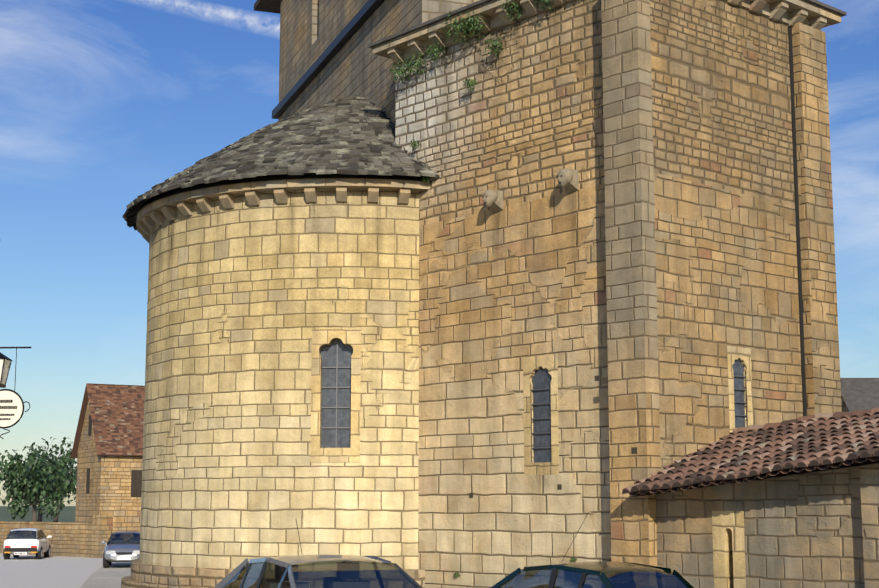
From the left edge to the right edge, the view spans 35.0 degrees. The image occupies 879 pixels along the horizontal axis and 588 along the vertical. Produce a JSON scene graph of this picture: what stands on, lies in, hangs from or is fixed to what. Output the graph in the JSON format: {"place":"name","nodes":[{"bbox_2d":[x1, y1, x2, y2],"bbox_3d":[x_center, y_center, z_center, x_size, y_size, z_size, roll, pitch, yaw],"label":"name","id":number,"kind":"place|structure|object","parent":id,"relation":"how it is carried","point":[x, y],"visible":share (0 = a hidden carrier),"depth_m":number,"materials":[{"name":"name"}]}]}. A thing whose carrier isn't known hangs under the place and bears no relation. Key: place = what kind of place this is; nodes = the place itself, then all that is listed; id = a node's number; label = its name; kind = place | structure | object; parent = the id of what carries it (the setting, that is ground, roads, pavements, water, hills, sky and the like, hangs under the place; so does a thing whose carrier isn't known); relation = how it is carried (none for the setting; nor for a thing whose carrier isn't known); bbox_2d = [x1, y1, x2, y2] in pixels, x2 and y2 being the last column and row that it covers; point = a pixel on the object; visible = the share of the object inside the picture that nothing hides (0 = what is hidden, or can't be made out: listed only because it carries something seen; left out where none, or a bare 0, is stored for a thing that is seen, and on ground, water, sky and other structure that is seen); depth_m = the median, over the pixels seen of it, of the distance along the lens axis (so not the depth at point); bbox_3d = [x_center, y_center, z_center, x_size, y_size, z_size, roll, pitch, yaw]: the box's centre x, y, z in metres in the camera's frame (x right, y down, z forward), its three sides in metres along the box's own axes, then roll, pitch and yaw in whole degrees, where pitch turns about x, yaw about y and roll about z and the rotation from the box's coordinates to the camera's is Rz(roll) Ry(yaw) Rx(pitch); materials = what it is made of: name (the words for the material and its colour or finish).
{"place":"outdoors","nodes":[
{"label":"outdoors","id":0,"kind":"place"},
{"bbox_2d":[0,506,75,521],"bbox_3d":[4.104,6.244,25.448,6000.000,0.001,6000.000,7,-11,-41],"label":"hedge","id":1,"kind":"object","parent":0,"point":[66,513],"depth_m":321.09,"materials":[{"name":"green plant"}]},
{"bbox_2d":[20,450,76,521],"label":"tree","id":2,"kind":"object","parent":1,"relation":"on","point":[57,516],"depth_m":110.81,"materials":[{"name":"green plant"}]},
{"bbox_2d":[80,562,130,587],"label":"pavement","id":3,"kind":"structure","parent":0,"point":[113,574],"depth_m":46.42,"materials":[{"name":"grey concrete"}]},
{"bbox_2d":[7,493,63,520],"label":"garden shrubs","id":4,"kind":"object","parent":3,"relation":"on","point":[16,509],"visible":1,"depth_m":67.09,"materials":[{"name":"green plant"}]},
{"bbox_2d":[0,453,76,521],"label":"tree","id":5,"kind":"object","parent":3,"relation":"on","point":[37,486],"visible":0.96,"depth_m":90.87,"materials":[{"name":"green plant"}]},
{"bbox_2d":[0,437,76,521],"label":"tree","id":6,"kind":"object","parent":3,"relation":"on","point":[35,451],"visible":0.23,"depth_m":99.07,"materials":[{"name":"green plant"}]},
{"bbox_2d":[0,554,102,587],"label":"road strip","id":7,"kind":"object","parent":3,"relation":"on","point":[26,571],"visible":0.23,"depth_m":49.83,"materials":[{"name":"asphalt"}]},
{"bbox_2d":[3,523,51,559],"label":"white car","id":8,"kind":"object","parent":7,"relation":"on","point":[22,541],"visible":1,"depth_m":60.63,"materials":[{"name":"paint"}]},
{"bbox_2d":[0,515,112,557],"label":"garden wall","id":9,"kind":"structure","parent":3,"relation":"on","point":[73,539],"depth_m":64.03,"materials":[{"name":"stone"}]},
{"bbox_2d":[75,400,142,531],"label":"house walls","id":10,"kind":"structure","parent":3,"relation":"on","point":[109,493],"depth_m":72.10,"materials":[{"name":"beige stone"}]},
{"bbox_2d":[71,383,144,457],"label":"house roof","id":11,"kind":"structure","parent":10,"relation":"on","point":[117,414],"depth_m":73.52,"materials":[{"name":"brown tile"}]},
{"bbox_2d":[86,415,141,496],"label":"house windows","id":12,"kind":"structure","parent":10,"relation":"attached to","point":[136,482],"depth_m":72.40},
{"bbox_2d":[101,516,139,567],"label":"silver car","id":13,"kind":"object","parent":3,"relation":"on","point":[122,546],"visible":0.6,"depth_m":52.70,"materials":[{"name":"paint"}]},
{"bbox_2d":[121,560,424,587],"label":"apse base","id":14,"kind":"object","parent":3,"relation":"on","point":[148,576],"depth_m":31.62,"materials":[{"name":"beige stone"}]},
{"bbox_2d":[139,189,418,568],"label":"apse","id":15,"kind":"structure","parent":3,"relation":"on","point":[239,306],"depth_m":31.53,"materials":[{"name":"stone"}]},
{"bbox_2d":[122,95,439,232],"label":"apse roof","id":16,"kind":"structure","parent":15,"relation":"on","point":[350,137],"depth_m":32.75,"materials":[{"name":"grey stone"}]},
{"bbox_2d":[136,178,429,242],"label":"cornice","id":17,"kind":"structure","parent":15,"relation":"attached to","point":[150,215],"depth_m":31.83,"materials":[{"name":"beige stone"}]},
{"bbox_2d":[310,367,360,461],"bbox_3d":[-2.308,2.677,31.019,0.869,2.120,0.802,7,-11,-41],"label":"window surround","id":18,"kind":"object","parent":15,"relation":"attached to","point":[318,453],"visible":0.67,"depth_m":30.93,"materials":[{"name":"beige stone"}]},
{"bbox_2d":[311,327,360,366],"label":"window arch surround","id":19,"kind":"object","parent":15,"relation":"attached to","point":[351,336],"depth_m":31.21,"materials":[{"name":"beige stone"}]},
{"bbox_2d":[320,339,352,447],"bbox_3d":[-2.304,2.227,31.290,0.770,2.451,0.045,0,-9,1],"label":"window","id":20,"kind":"structure","parent":15,"relation":"attached to","point":[336,354],"depth_m":31.30,"materials":[{"name":"grey glass"}]},
{"bbox_2d":[215,520,422,587],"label":"silver saloon","id":21,"kind":"object","parent":3,"relation":"on","point":[324,571],"visible":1,"depth_m":14.55,"materials":[{"name":"paint"}]},
{"bbox_2d":[278,0,478,123],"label":"church tower","id":22,"kind":"structure","parent":3,"relation":"on","point":[310,30],"depth_m":39.24,"materials":[{"name":"beige stone"}]},
{"bbox_2d":[254,0,281,13],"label":"roof eave","id":23,"kind":"object","parent":22,"relation":"attached to","point":[271,6],"visible":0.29,"depth_m":47.43,"materials":[{"name":"brown wood"}]},
{"bbox_2d":[272,0,383,118],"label":"roof edge","id":24,"kind":"object","parent":22,"relation":"attached to","point":[350,29],"visible":0.64,"depth_m":40.14,"materials":[{"name":"black metal"}]},
{"bbox_2d":[454,556,576,576],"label":"base weeds","id":25,"kind":"object","parent":3,"relation":"on","point":[571,559],"visible":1,"depth_m":27.27,"materials":[{"name":"green plant"}]},
{"bbox_2d":[491,512,693,587],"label":"green hatchback","id":26,"kind":"object","parent":3,"relation":"on","point":[591,574],"visible":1,"depth_m":15.97,"materials":[{"name":"paint"}]},
{"bbox_2d":[656,463,878,587],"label":"annex walls","id":27,"kind":"structure","parent":3,"relation":"on","point":[819,529],"depth_m":23.49,"materials":[{"name":"beige stone"}]},
{"bbox_2d":[712,511,745,587],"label":"narrow window surround","id":28,"kind":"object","parent":27,"relation":"in","point":[728,549],"depth_m":24.44,"materials":[{"name":"beige stone"}]},
{"bbox_2d":[622,408,878,497],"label":"tiled roof","id":29,"kind":"structure","parent":27,"relation":"on","point":[817,442],"depth_m":24.61,"materials":[{"name":"brown tile"}]},
{"bbox_2d":[841,395,848,411],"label":"house walls","id":30,"kind":"structure","parent":3,"relation":"on","point":[844,407],"depth_m":48.31,"materials":[{"name":"stone"}]},
{"bbox_2d":[840,378,878,411],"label":"house roof","id":31,"kind":"structure","parent":30,"relation":"on","point":[859,393],"depth_m":47.30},
{"bbox_2d":[160,0,279,28],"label":"cloud","id":32,"kind":"structure","parent":0,"point":[230,15],"depth_m":3384.34,"materials":[{"name":"white"}]},
{"bbox_2d":[0,0,878,505],"label":"sky","id":33,"kind":"structure","parent":0,"point":[102,102],"materials":[{"name":"blue"}]},
{"bbox_2d":[395,0,802,587],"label":"church wall","id":34,"kind":"structure","parent":0,"point":[726,247],"depth_m":28.85,"materials":[{"name":"beige stone"}]},
{"bbox_2d":[389,0,552,182],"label":"wall plants","id":35,"kind":"object","parent":34,"relation":"attached to","point":[434,51],"depth_m":30.90,"materials":[{"name":"green plant"}]},
{"bbox_2d":[151,0,790,513],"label":"wall stains","id":36,"kind":"object","parent":34,"relation":"attached to","point":[483,112],"depth_m":30.33,"materials":[{"name":"brown stone"}]},
{"bbox_2d":[482,189,503,211],"bbox_3d":[1.098,-2.016,29.815,0.453,0.440,0.331,7,-11,-41],"label":"carved head","id":37,"kind":"object","parent":34,"relation":"attached to","point":[493,200],"visible":1,"depth_m":29.75},
{"bbox_2d":[523,354,558,474],"bbox_3d":[2.066,2.460,28.383,0.024,2.420,0.980,7,-11,-41],"label":"window surround","id":38,"kind":"object","parent":34,"relation":"attached to","point":[533,363],"depth_m":28.36,"materials":[{"name":"stone"}]},
{"bbox_2d":[531,367,551,462],"bbox_3d":[2.096,2.446,28.411,0.045,1.956,0.653,7,-11,-41],"label":"glass window","id":39,"kind":"structure","parent":34,"relation":"attached to","point":[541,390],"depth_m":28.44,"materials":[{"name":"grey glass"}]},
{"bbox_2d":[469,375,636,497],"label":"wall holes","id":40,"kind":"object","parent":34,"relation":"in","point":[633,449],"visible":1,"depth_m":26.68,"materials":[{"name":"brown"}]},
{"bbox_2d":[557,168,578,192],"bbox_3d":[2.549,-2.313,28.188,0.453,0.440,0.331,7,-11,-41],"label":"carved head","id":41,"kind":"object","parent":34,"relation":"attached to","point":[568,180],"visible":1,"depth_m":28.13},
{"bbox_2d":[368,0,846,64],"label":"cornice","id":42,"kind":"structure","parent":34,"relation":"attached to","point":[403,45],"depth_m":30.63,"materials":[{"name":"stone"}]},
{"bbox_2d":[601,0,660,565],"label":"corner buttress","id":43,"kind":"structure","parent":34,"relation":"attached to","point":[633,372],"depth_m":26.48,"materials":[{"name":"stone"}]},
{"bbox_2d":[732,360,746,427],"bbox_3d":[5.959,1.974,27.790,0.473,1.404,0.045,7,-11,-41],"label":"glass window","id":44,"kind":"structure","parent":34,"relation":"attached to","point":[739,389],"depth_m":27.83,"materials":[{"name":"grey glass"}]},
{"bbox_2d":[727,346,752,433],"bbox_3d":[5.978,1.987,27.765,0.760,1.870,0.024,7,-11,-41],"label":"window surround","id":45,"kind":"object","parent":34,"relation":"attached to","point":[736,353],"depth_m":27.83,"materials":[{"name":"stone"}]},
{"bbox_2d":[788,22,841,415],"bbox_3d":[8.063,0.591,29.668,1.100,13.000,0.220,7,-11,-41],"label":"wall pilaster","id":46,"kind":"object","parent":34,"relation":"attached to","point":[818,323],"depth_m":29.86,"materials":[{"name":"beige stone"}]},
{"bbox_3d":[-11.434,2.413,12.955,17.057,4.100,17.710,7,-11,-41],"label":"building","id":47,"kind":"object","parent":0,"visible":0},
{"bbox_3d":[-11.363,-0.900,13.522,18.097,2.620,18.699,7,-11,-41],"label":"roof","id":48,"kind":"object","parent":47,"relation":"on","visible":0},
{"bbox_2d":[0,347,31,438],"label":"hanging sign","id":49,"kind":"object","parent":48,"relation":"on","point":[11,408],"visible":1,"depth_m":22.72,"materials":[{"name":"white metal"}]}
]}

